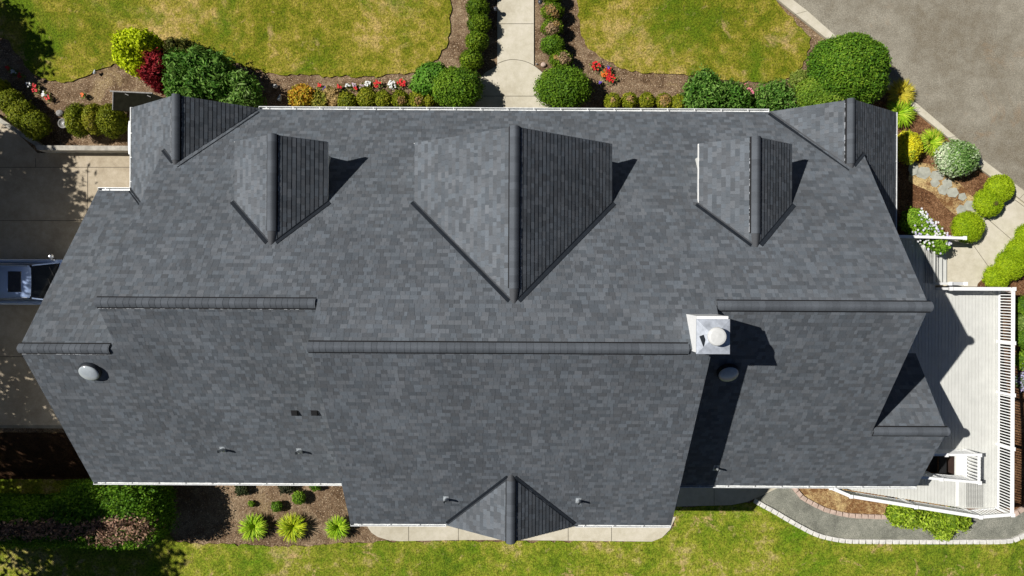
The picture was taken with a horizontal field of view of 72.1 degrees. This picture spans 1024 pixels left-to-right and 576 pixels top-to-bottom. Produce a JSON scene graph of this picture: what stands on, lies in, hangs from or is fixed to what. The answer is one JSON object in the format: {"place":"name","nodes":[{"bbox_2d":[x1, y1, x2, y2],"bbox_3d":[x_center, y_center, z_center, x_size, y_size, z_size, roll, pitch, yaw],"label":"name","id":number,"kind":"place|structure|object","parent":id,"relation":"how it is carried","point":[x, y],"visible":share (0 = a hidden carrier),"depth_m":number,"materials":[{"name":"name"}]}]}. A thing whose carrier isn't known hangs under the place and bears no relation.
{"place":"outdoors","nodes":[
{"label":"outdoors","id":0,"kind":"place"},
{"bbox_2d":[0,123,129,427],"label":"driveway","id":1,"kind":"structure","parent":0,"point":[43,193],"depth_m":29.99,"materials":[{"name":"concrete"}]},
{"bbox_2d":[0,254,62,304],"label":"parked car","id":2,"kind":"object","parent":1,"relation":"on","point":[25,281],"visible":0.42,"depth_m":28.53,"materials":[{"name":"blue paint"}]},
{"bbox_2d":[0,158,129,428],"bbox_3d":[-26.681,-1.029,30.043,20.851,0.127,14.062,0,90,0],"label":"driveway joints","id":3,"kind":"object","parent":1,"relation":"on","point":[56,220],"visible":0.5,"depth_m":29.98,"materials":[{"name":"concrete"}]},
{"bbox_2d":[0,0,451,82],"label":"lawn","id":4,"kind":"structure","parent":0,"point":[62,41],"depth_m":30.00,"materials":[{"name":"green plant"}]},
{"bbox_2d":[0,0,1020,546],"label":"ground","id":5,"kind":"structure","parent":0,"point":[214,514],"depth_m":30.05,"materials":[{"name":"brown soil"}]},
{"bbox_2d":[0,78,12,91],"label":"clipped bush","id":6,"kind":"object","parent":5,"relation":"on","point":[6,84],"visible":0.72,"depth_m":29.34,"materials":[{"name":"green plant"}]},
{"bbox_2d":[0,88,28,113],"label":"clipped bush","id":7,"kind":"object","parent":5,"relation":"on","point":[8,96],"visible":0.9,"depth_m":29.14,"materials":[{"name":"green plant"}]},
{"bbox_2d":[4,99,39,128],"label":"clipped bush","id":8,"kind":"object","parent":5,"relation":"on","point":[15,112],"visible":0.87,"depth_m":29.13,"materials":[{"name":"green plant"}]},
{"bbox_2d":[0,116,43,144],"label":"bed border","id":9,"kind":"object","parent":5,"relation":"on","point":[7,124],"visible":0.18,"depth_m":29.73,"materials":[{"name":"concrete"}]},
{"bbox_2d":[18,109,52,140],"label":"clipped bush","id":10,"kind":"object","parent":5,"relation":"on","point":[34,125],"visible":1,"depth_m":29.20,"materials":[{"name":"green plant"}]},
{"bbox_2d":[0,433,89,478],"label":"soil bed","id":11,"kind":"object","parent":5,"relation":"on","point":[39,456],"visible":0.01,"depth_m":31.10,"materials":[{"name":"soil"}]},
{"bbox_2d":[62,102,90,138],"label":"clipped bush","id":12,"kind":"object","parent":5,"relation":"on","point":[72,117],"visible":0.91,"depth_m":28.88,"materials":[{"name":"green plant"}]},
{"bbox_2d":[35,145,127,152],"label":"retaining wall","id":13,"kind":"structure","parent":5,"relation":"on","point":[77,149],"depth_m":29.40,"materials":[{"name":"concrete"}]},
{"bbox_2d":[79,102,103,136],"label":"clipped bush","id":14,"kind":"object","parent":5,"relation":"on","point":[88,116],"visible":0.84,"depth_m":28.89,"materials":[{"name":"green plant"}]},
{"bbox_2d":[95,102,129,139],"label":"clipped bush","id":15,"kind":"object","parent":5,"relation":"on","point":[112,123],"visible":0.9,"depth_m":28.95,"materials":[{"name":"green plant"}]},
{"bbox_2d":[108,26,164,78],"bbox_3d":[-15.579,-9.885,29.050,1.954,1.880,2.147,44,90,0],"label":"yellow shrub","id":16,"kind":"object","parent":5,"relation":"on","point":[130,44],"visible":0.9,"depth_m":28.69,"materials":[{"name":"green plant"}]},
{"bbox_2d":[135,46,167,95],"bbox_3d":[-14.794,-9.037,29.191,1.687,1.598,1.626,-40,90,0],"label":"red maple","id":17,"kind":"object","parent":5,"relation":"on","point":[151,70],"visible":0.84,"depth_m":28.93,"materials":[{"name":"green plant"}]},
{"bbox_2d":[162,36,209,55],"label":"dark shrub","id":18,"kind":"object","parent":5,"relation":"on","point":[181,43],"visible":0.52,"depth_m":29.04,"materials":[{"name":"green plant"}]},
{"bbox_2d":[158,43,237,101],"bbox_3d":[-12.882,-8.729,28.862,3.453,2.255,2.758,0,90,0],"label":"rhododendron","id":19,"kind":"object","parent":5,"relation":"on","point":[195,71],"visible":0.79,"depth_m":28.50,"materials":[{"name":"green plant"}]},
{"bbox_2d":[234,485,248,495],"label":"shrub","id":20,"kind":"object","parent":5,"relation":"on","point":[241,490],"visible":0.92,"depth_m":31.51,"materials":[{"name":"green plant"}]},
{"bbox_2d":[219,67,267,107],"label":"rhododendron","id":21,"kind":"object","parent":5,"relation":"on","point":[245,90],"visible":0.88,"depth_m":28.85,"materials":[{"name":"green plant"}]},
{"bbox_2d":[237,513,267,542],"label":"grass clump","id":22,"kind":"object","parent":5,"relation":"on","point":[252,527],"visible":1,"depth_m":31.46,"materials":[{"name":"green plant"}]},
{"bbox_2d":[270,500,283,512],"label":"shrub","id":23,"kind":"object","parent":5,"relation":"on","point":[277,505],"visible":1,"depth_m":31.63,"materials":[{"name":"green plant"}]},
{"bbox_2d":[277,486,294,495],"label":"shrub","id":24,"kind":"object","parent":5,"relation":"on","point":[286,489],"visible":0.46,"depth_m":31.66,"materials":[{"name":"green plant"}]},
{"bbox_2d":[275,512,305,544],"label":"grass clump","id":25,"kind":"object","parent":5,"relation":"on","point":[290,527],"visible":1,"depth_m":31.60,"materials":[{"name":"green plant"}]},
{"bbox_2d":[291,490,305,504],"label":"shrub","id":26,"kind":"object","parent":5,"relation":"on","point":[298,497],"visible":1,"depth_m":31.68,"materials":[{"name":"green plant"}]},
{"bbox_2d":[287,83,314,106],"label":"golden bush","id":27,"kind":"object","parent":5,"relation":"on","point":[299,95],"visible":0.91,"depth_m":29.42,"materials":[{"name":"yellow plant"}]},
{"bbox_2d":[310,88,328,106],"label":"golden bush","id":28,"kind":"object","parent":5,"relation":"on","point":[319,99],"visible":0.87,"depth_m":29.57,"materials":[{"name":"green plant"}]},
{"bbox_2d":[320,85,340,106],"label":"dried plant","id":29,"kind":"object","parent":5,"relation":"on","point":[332,93],"visible":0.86,"depth_m":29.67,"materials":[{"name":"beige plant"}]},
{"bbox_2d":[324,516,348,540],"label":"grass clump","id":30,"kind":"object","parent":5,"relation":"on","point":[337,528],"visible":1,"depth_m":31.79,"materials":[{"name":"green plant"}]},
{"bbox_2d":[337,91,356,106],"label":"clipped bush","id":31,"kind":"object","parent":5,"relation":"on","point":[346,99],"visible":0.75,"depth_m":29.45,"materials":[{"name":"green plant"}]},
{"bbox_2d":[356,87,375,106],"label":"clipped bush","id":32,"kind":"object","parent":5,"relation":"on","point":[365,96],"visible":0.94,"depth_m":29.46,"materials":[{"name":"green plant"}]},
{"bbox_2d":[374,89,391,106],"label":"clipped bush","id":33,"kind":"object","parent":5,"relation":"on","point":[383,98],"visible":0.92,"depth_m":29.46,"materials":[{"name":"green plant"}]},
{"bbox_2d":[391,89,408,106],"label":"clipped bush","id":34,"kind":"object","parent":5,"relation":"on","point":[400,98],"visible":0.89,"depth_m":29.46,"materials":[{"name":"green plant"}]},
{"bbox_2d":[395,76,407,91],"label":"flower plant","id":35,"kind":"object","parent":5,"relation":"on","point":[402,82],"visible":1,"depth_m":29.84,"materials":[{"name":"red plant"}]},
{"bbox_2d":[408,91,424,106],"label":"clipped bush","id":36,"kind":"object","parent":5,"relation":"on","point":[416,99],"visible":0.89,"depth_m":29.44,"materials":[{"name":"green plant"}]},
{"bbox_2d":[408,60,448,96],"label":"spreading shrub","id":37,"kind":"object","parent":5,"relation":"on","point":[422,76],"visible":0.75,"depth_m":29.08,"materials":[{"name":"green plant"}]},
{"bbox_2d":[424,94,435,106],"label":"clipped bush","id":38,"kind":"object","parent":5,"relation":"on","point":[429,101],"visible":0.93,"depth_m":29.47,"materials":[{"name":"green plant"}]},
{"bbox_2d":[430,65,485,106],"bbox_3d":[-2.264,-8.274,29.121,2.351,1.738,1.927,0,90,0],"label":"round shrub","id":39,"kind":"object","parent":5,"relation":"on","point":[453,86],"visible":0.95,"depth_m":28.64,"materials":[{"name":"green plant"}]},
{"bbox_2d":[458,48,484,71],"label":"clipped bush","id":40,"kind":"object","parent":5,"relation":"on","point":[470,58],"visible":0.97,"depth_m":29.22,"materials":[{"name":"green plant"}]},
{"bbox_2d":[464,30,489,52],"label":"clipped bush","id":41,"kind":"object","parent":5,"relation":"on","point":[478,40],"visible":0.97,"depth_m":29.21,"materials":[{"name":"green plant"}]},
{"bbox_2d":[465,0,489,17],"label":"clipped bush","id":42,"kind":"object","parent":5,"relation":"on","point":[475,7],"visible":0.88,"depth_m":29.20,"materials":[{"name":"green plant"}]},
{"bbox_2d":[466,12,491,33],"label":"clipped bush","id":43,"kind":"object","parent":5,"relation":"on","point":[480,22],"visible":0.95,"depth_m":29.21,"materials":[{"name":"green plant"}]},
{"bbox_2d":[16,93,950,544],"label":"house","id":44,"kind":"structure","parent":5,"relation":"on","point":[508,325],"depth_m":23.80,"materials":[{"name":"grey"}]},
{"bbox_2d":[110,90,162,113],"bbox_3d":[-14.711,-7.464,29.130,2.947,1.740,0.820,4,90,0],"label":"side canopy","id":45,"kind":"object","parent":44,"relation":"attached to","point":[125,101],"visible":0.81,"depth_m":28.30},
{"bbox_2d":[474,0,550,107],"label":"front walk","id":46,"kind":"structure","parent":5,"relation":"on","point":[508,83],"depth_m":29.99,"materials":[{"name":"concrete"}]},
{"bbox_2d":[367,517,675,541],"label":"patio","id":47,"kind":"structure","parent":5,"relation":"on","point":[396,533],"depth_m":32.78,"materials":[{"name":"concrete"}]},
{"bbox_2d":[539,34,564,55],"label":"clipped bush","id":48,"kind":"object","parent":5,"relation":"on","point":[551,44],"visible":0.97,"depth_m":29.29,"materials":[{"name":"green plant"}]},
{"bbox_2d":[540,18,563,36],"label":"clipped bush","id":49,"kind":"object","parent":5,"relation":"on","point":[551,26],"visible":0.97,"depth_m":29.31,"materials":[{"name":"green plant"}]},
{"bbox_2d":[540,1,564,18],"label":"clipped bush","id":50,"kind":"object","parent":5,"relation":"on","point":[553,10],"visible":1,"depth_m":29.29,"materials":[{"name":"green plant"}]},
{"bbox_2d":[548,49,572,66],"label":"clipped bush","id":51,"kind":"object","parent":5,"relation":"on","point":[561,57],"visible":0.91,"depth_m":29.27,"materials":[{"name":"green plant"}]},
{"bbox_2d":[533,63,594,107],"bbox_3d":[2.122,-8.304,29.139,2.630,1.703,1.976,0,90,0],"label":"round shrub","id":52,"kind":"object","parent":5,"relation":"on","point":[559,86],"visible":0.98,"depth_m":28.71,"materials":[{"name":"green plant"}]},
{"bbox_2d":[589,60,602,72],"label":"flower plant","id":53,"kind":"object","parent":5,"relation":"on","point":[595,64],"visible":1,"depth_m":29.80,"materials":[{"name":"red plant"}]},
{"bbox_2d":[604,73,618,85],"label":"flower plant","id":54,"kind":"object","parent":5,"relation":"on","point":[609,79],"visible":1,"depth_m":29.85,"materials":[{"name":"red plant"}]},
{"bbox_2d":[603,92,621,107],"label":"clipped bush","id":55,"kind":"object","parent":5,"relation":"on","point":[612,100],"visible":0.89,"depth_m":29.45,"materials":[{"name":"green plant"}]},
{"bbox_2d":[621,92,638,107],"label":"clipped bush","id":56,"kind":"object","parent":5,"relation":"on","point":[629,100],"visible":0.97,"depth_m":29.46,"materials":[{"name":"green plant"}]},
{"bbox_2d":[638,91,655,107],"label":"clipped bush","id":57,"kind":"object","parent":5,"relation":"on","point":[647,99],"visible":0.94,"depth_m":29.46,"materials":[{"name":"green plant"}]},
{"bbox_2d":[655,92,672,107],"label":"clipped bush","id":58,"kind":"object","parent":5,"relation":"on","point":[663,100],"visible":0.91,"depth_m":29.45,"materials":[{"name":"green plant"}]},
{"bbox_2d":[671,93,686,107],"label":"clipped bush","id":59,"kind":"object","parent":5,"relation":"on","point":[677,98],"visible":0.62,"depth_m":29.43,"materials":[{"name":"green plant"}]},
{"bbox_2d":[679,63,754,108],"bbox_3d":[8.529,-7.869,29.139,3.107,1.701,2.225,27,90,0],"label":"rhododendron","id":60,"kind":"object","parent":5,"relation":"on","point":[705,88],"visible":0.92,"depth_m":28.85,"materials":[{"name":"green plant"}]},
{"bbox_2d":[676,488,776,506],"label":"back walk","id":61,"kind":"structure","parent":5,"relation":"on","point":[706,496],"depth_m":32.78,"materials":[{"name":"concrete"}]},
{"bbox_2d":[750,77,801,111],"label":"rhododendron","id":62,"kind":"object","parent":5,"relation":"on","point":[774,96],"visible":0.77,"depth_m":29.02,"materials":[{"name":"green plant"}]},
{"bbox_2d":[788,68,807,87],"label":"leafy plant","id":63,"kind":"object","parent":5,"relation":"on","point":[796,76],"visible":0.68,"depth_m":29.58,"materials":[{"name":"green plant"}]},
{"bbox_2d":[794,75,864,106],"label":"mounded shrub","id":64,"kind":"object","parent":5,"relation":"on","point":[808,91],"visible":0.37,"depth_m":28.52,"materials":[{"name":"green plant"}]},
{"bbox_2d":[805,31,892,103],"bbox_3d":[13.719,-8.847,28.582,3.335,2.815,3.079,0,90,0],"label":"mounded shrub","id":65,"kind":"object","parent":5,"relation":"on","point":[854,65],"visible":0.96,"depth_m":27.79,"materials":[{"name":"green plant"}]},
{"bbox_2d":[776,0,1023,202],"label":"kerb","id":66,"kind":"structure","parent":5,"relation":"on","point":[802,14],"depth_m":29.88,"materials":[{"name":"concrete"}]},
{"bbox_2d":[887,77,915,104],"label":"grass clump","id":67,"kind":"object","parent":5,"relation":"on","point":[901,88],"visible":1,"depth_m":29.57,"materials":[{"name":"yellow plant"}]},
{"bbox_2d":[841,239,1000,508],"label":"deck","id":68,"kind":"structure","parent":5,"relation":"on","point":[954,347],"depth_m":29.40,"materials":[{"name":"white paint"}]},
{"bbox_2d":[828,488,1009,519],"bbox_3d":[16.470,8.765,29.085,7.456,1.330,0.425,9,90,0],"label":"deck railing","id":69,"kind":"object","parent":68,"relation":"attached to","point":[903,502],"visible":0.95,"depth_m":28.49,"materials":[{"name":"white paint"}]},
{"bbox_2d":[934,282,967,285],"bbox_3d":[18.126,-0.176,29.245,1.000,1.710,0.150,0,90,0],"label":"deck railing","id":70,"kind":"object","parent":68,"relation":"attached to","point":[953,283],"visible":0.96,"depth_m":28.71,"materials":[{"name":"white paint"}]},
{"bbox_2d":[921,449,981,484],"bbox_3d":[17.248,7.310,29.085,3.479,1.330,1.270,0,90,0],"label":"deck railing","id":71,"kind":"object","parent":68,"relation":"attached to","point":[965,478],"visible":0.59,"depth_m":28.68,"materials":[{"name":"white paint"}]},
{"bbox_2d":[936,287,1010,290],"bbox_3d":[18.943,0.034,29.085,2.535,1.330,0.150,0,90,0],"label":"deck railing","id":72,"kind":"object","parent":68,"relation":"attached to","point":[977,288],"visible":0.98,"depth_m":28.48,"materials":[{"name":"white paint"}]},
{"bbox_2d":[995,287,1015,516],"bbox_3d":[20.276,4.614,29.085,0.150,1.330,9.295,0,90,0],"label":"deck railing","id":73,"kind":"object","parent":68,"relation":"attached to","point":[1012,396],"visible":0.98,"depth_m":28.74,"materials":[{"name":"white paint"}]},
{"bbox_2d":[875,101,988,235],"bbox_3d":[18.079,-4.980,29.990,5.272,0.001,5.937,0,90,0],"label":"side bed","id":74,"kind":"object","parent":5,"relation":"on","point":[909,193],"visible":0.38,"depth_m":29.99,"materials":[{"name":"brown soil"}]},
{"bbox_2d":[886,96,918,127],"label":"grass clump","id":75,"kind":"object","parent":74,"relation":"on","point":[905,111],"visible":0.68,"depth_m":29.58,"materials":[{"name":"green plant"}]},
{"bbox_2d":[897,128,922,164],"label":"variegated shrub","id":76,"kind":"object","parent":74,"relation":"on","point":[909,146],"visible":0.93,"depth_m":29.35,"materials":[{"name":"yellow plant"}]},
{"bbox_2d":[897,206,951,254],"bbox_3d":[17.195,-2.391,29.356,1.932,1.267,2.104,0,90,0],"label":"flowering shrub","id":77,"kind":"object","parent":74,"relation":"on","point":[915,221],"visible":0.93,"depth_m":28.99,"materials":[{"name":"green plant"}]},
{"bbox_2d":[919,127,946,157],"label":"grass clump","id":78,"kind":"object","parent":74,"relation":"on","point":[933,139],"visible":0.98,"depth_m":29.57,"materials":[{"name":"green plant"}]},
{"bbox_2d":[909,162,973,214],"bbox_3d":[18.287,-4.309,29.987,3.488,0.001,1.214,36,90,0],"label":"stone path bed","id":79,"kind":"object","parent":74,"relation":"on","point":[951,204],"visible":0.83,"depth_m":29.99,"materials":[{"name":"gravel"}]},
{"bbox_2d":[908,162,917,175],"bbox_3d":[17.093,-5.067,29.948,0.453,0.016,0.522,-26,90,0],"label":"flagstone","id":80,"kind":"object","parent":79,"relation":"on","point":[913,169],"visible":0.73,"depth_m":29.94,"materials":[{"name":"stone"}]},
{"bbox_2d":[916,167,930,178],"bbox_3d":[17.530,-4.907,29.980,0.644,0.016,0.557,-33,90,0],"label":"flagstone","id":81,"kind":"object","parent":79,"relation":"on","point":[923,172],"visible":1,"depth_m":29.97,"materials":[{"name":"stone"}]},
{"bbox_2d":[930,170,943,179],"bbox_3d":[18.105,-4.799,29.977,0.610,0.016,0.468,0,90,0],"label":"flagstone","id":82,"kind":"object","parent":79,"relation":"on","point":[936,175],"visible":0.7,"depth_m":29.97,"materials":[{"name":"stone"}]},
{"bbox_2d":[937,185,947,194],"bbox_3d":[18.365,-4.170,29.966,0.420,0.016,0.466,-23,90,0],"label":"flagstone","id":83,"kind":"object","parent":79,"relation":"on","point":[942,189],"visible":1,"depth_m":29.96,"materials":[{"name":"stone"}]},
{"bbox_2d":[946,188,958,196],"bbox_3d":[18.755,-4.064,29.962,0.549,0.016,0.415,0,90,0],"label":"flagstone","id":84,"kind":"object","parent":79,"relation":"on","point":[952,192],"visible":1,"depth_m":29.95,"materials":[{"name":"stone"}]},
{"bbox_2d":[964,201,973,210],"bbox_3d":[19.512,-3.501,29.956,0.556,0.016,0.444,0,90,0],"label":"flagstone","id":85,"kind":"object","parent":79,"relation":"on","point":[968,205],"visible":0.82,"depth_m":29.95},
{"bbox_2d":[931,138,980,178],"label":"variegated shrub","id":86,"kind":"object","parent":74,"relation":"on","point":[957,157],"visible":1,"depth_m":29.11,"materials":[{"name":"green plant"}]},
{"bbox_2d":[949,211,985,243],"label":"globe bush","id":87,"kind":"object","parent":74,"relation":"on","point":[970,225],"visible":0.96,"depth_m":29.34,"materials":[{"name":"green plant"}]},
{"bbox_2d":[972,188,1004,217],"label":"globe bush","id":88,"kind":"object","parent":74,"relation":"on","point":[987,203],"visible":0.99,"depth_m":29.39,"materials":[{"name":"green plant"}]},
{"bbox_2d":[983,174,1015,201],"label":"globe bush","id":89,"kind":"object","parent":74,"relation":"on","point":[1003,185],"visible":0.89,"depth_m":29.36,"materials":[{"name":"green plant"}]},
{"bbox_2d":[927,275,1023,512],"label":"bed","id":90,"kind":"object","parent":5,"relation":"on","point":[1018,283],"visible":0.04,"depth_m":32.54,"materials":[{"name":"soil"}]},
{"bbox_2d":[981,264,1010,286],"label":"globe bush","id":91,"kind":"object","parent":90,"relation":"on","point":[994,275],"visible":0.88,"depth_m":29.46,"materials":[{"name":"green plant"}]},
{"bbox_2d":[994,247,1023,280],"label":"globe bush","id":92,"kind":"object","parent":90,"relation":"on","point":[1010,263],"visible":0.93,"depth_m":29.36,"materials":[{"name":"green plant"}]},
{"bbox_2d":[1005,237,1023,258],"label":"globe bush","id":93,"kind":"object","parent":90,"relation":"on","point":[1016,244],"visible":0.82,"depth_m":29.42,"materials":[{"name":"green plant"}]},
{"bbox_2d":[1014,223,1023,240],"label":"globe bush","id":94,"kind":"object","parent":90,"relation":"on","point":[1019,232],"visible":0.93,"depth_m":29.54,"materials":[{"name":"green plant"}]},
{"bbox_2d":[1015,349,1023,370],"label":"border shrub","id":95,"kind":"object","parent":90,"relation":"on","point":[1019,359],"visible":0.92,"depth_m":30.13,"materials":[{"name":"green plant"}]},
{"bbox_2d":[1015,294,1023,315],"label":"border shrub","id":96,"kind":"object","parent":90,"relation":"on","point":[1019,305],"visible":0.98,"depth_m":29.54,"materials":[{"name":"green plant"}]},
{"bbox_2d":[1015,329,1023,350],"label":"border shrub","id":97,"kind":"object","parent":90,"relation":"on","point":[1019,337],"visible":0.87,"depth_m":29.67,"materials":[{"name":"green plant"}]},
{"bbox_2d":[1015,372,1023,392],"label":"border shrub","id":98,"kind":"object","parent":90,"relation":"on","point":[1019,380],"visible":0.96,"depth_m":30.82,"materials":[{"name":"purple plant"}]},
{"bbox_2d":[1015,314,1023,330],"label":"border shrub","id":99,"kind":"object","parent":90,"relation":"on","point":[1019,321],"visible":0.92,"depth_m":29.56,"materials":[{"name":"green plant"}]},
{"bbox_2d":[0,479,1023,575],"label":"lawn","id":100,"kind":"structure","parent":0,"point":[748,539],"depth_m":32.80,"materials":[{"name":"green plant"}]},
{"bbox_2d":[0,477,180,551],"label":"hedge","id":101,"kind":"object","parent":100,"relation":"on","point":[88,513],"visible":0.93,"depth_m":29.15,"materials":[{"name":"green plant"}]},
{"bbox_2d":[577,0,810,82],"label":"lawn","id":102,"kind":"structure","parent":0,"point":[743,41],"depth_m":30.00,"materials":[{"name":"green plant"}]},
{"bbox_2d":[798,488,953,514],"bbox_3d":[16.808,9.861,32.784,7.605,0.001,1.582,0,90,0],"label":"dry bed","id":103,"kind":"object","parent":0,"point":[830,499],"visible":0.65,"depth_m":32.78,"materials":[{"name":"brown soil"}]},
{"bbox_2d":[883,500,972,541],"bbox_3d":[19.090,10.581,32.092,3.949,1.396,1.775,16,90,0],"label":"laurel shrub","id":104,"kind":"object","parent":103,"relation":"on","point":[940,526],"visible":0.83,"depth_m":31.86,"materials":[{"name":"green plant"}]},
{"bbox_2d":[756,488,1023,538],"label":"gravel path","id":105,"kind":"structure","parent":0,"point":[789,503],"depth_m":32.79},
{"bbox_2d":[794,0,1023,189],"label":"road","id":106,"kind":"structure","parent":0,"point":[959,64],"depth_m":29.99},
{"bbox_2d":[935,195,1023,286],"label":"side path","id":107,"kind":"structure","parent":0,"point":[966,263],"depth_m":29.99,"materials":[{"name":"concrete"}]},
{"bbox_2d":[899,235,966,240],"bbox_3d":[16.711,-2.083,29.245,3.753,1.510,0.152,1,90,0],"label":"deck railing","id":108,"kind":"object","parent":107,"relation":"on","point":[951,238],"visible":0.59,"depth_m":28.73,"materials":[{"name":"white paint"}]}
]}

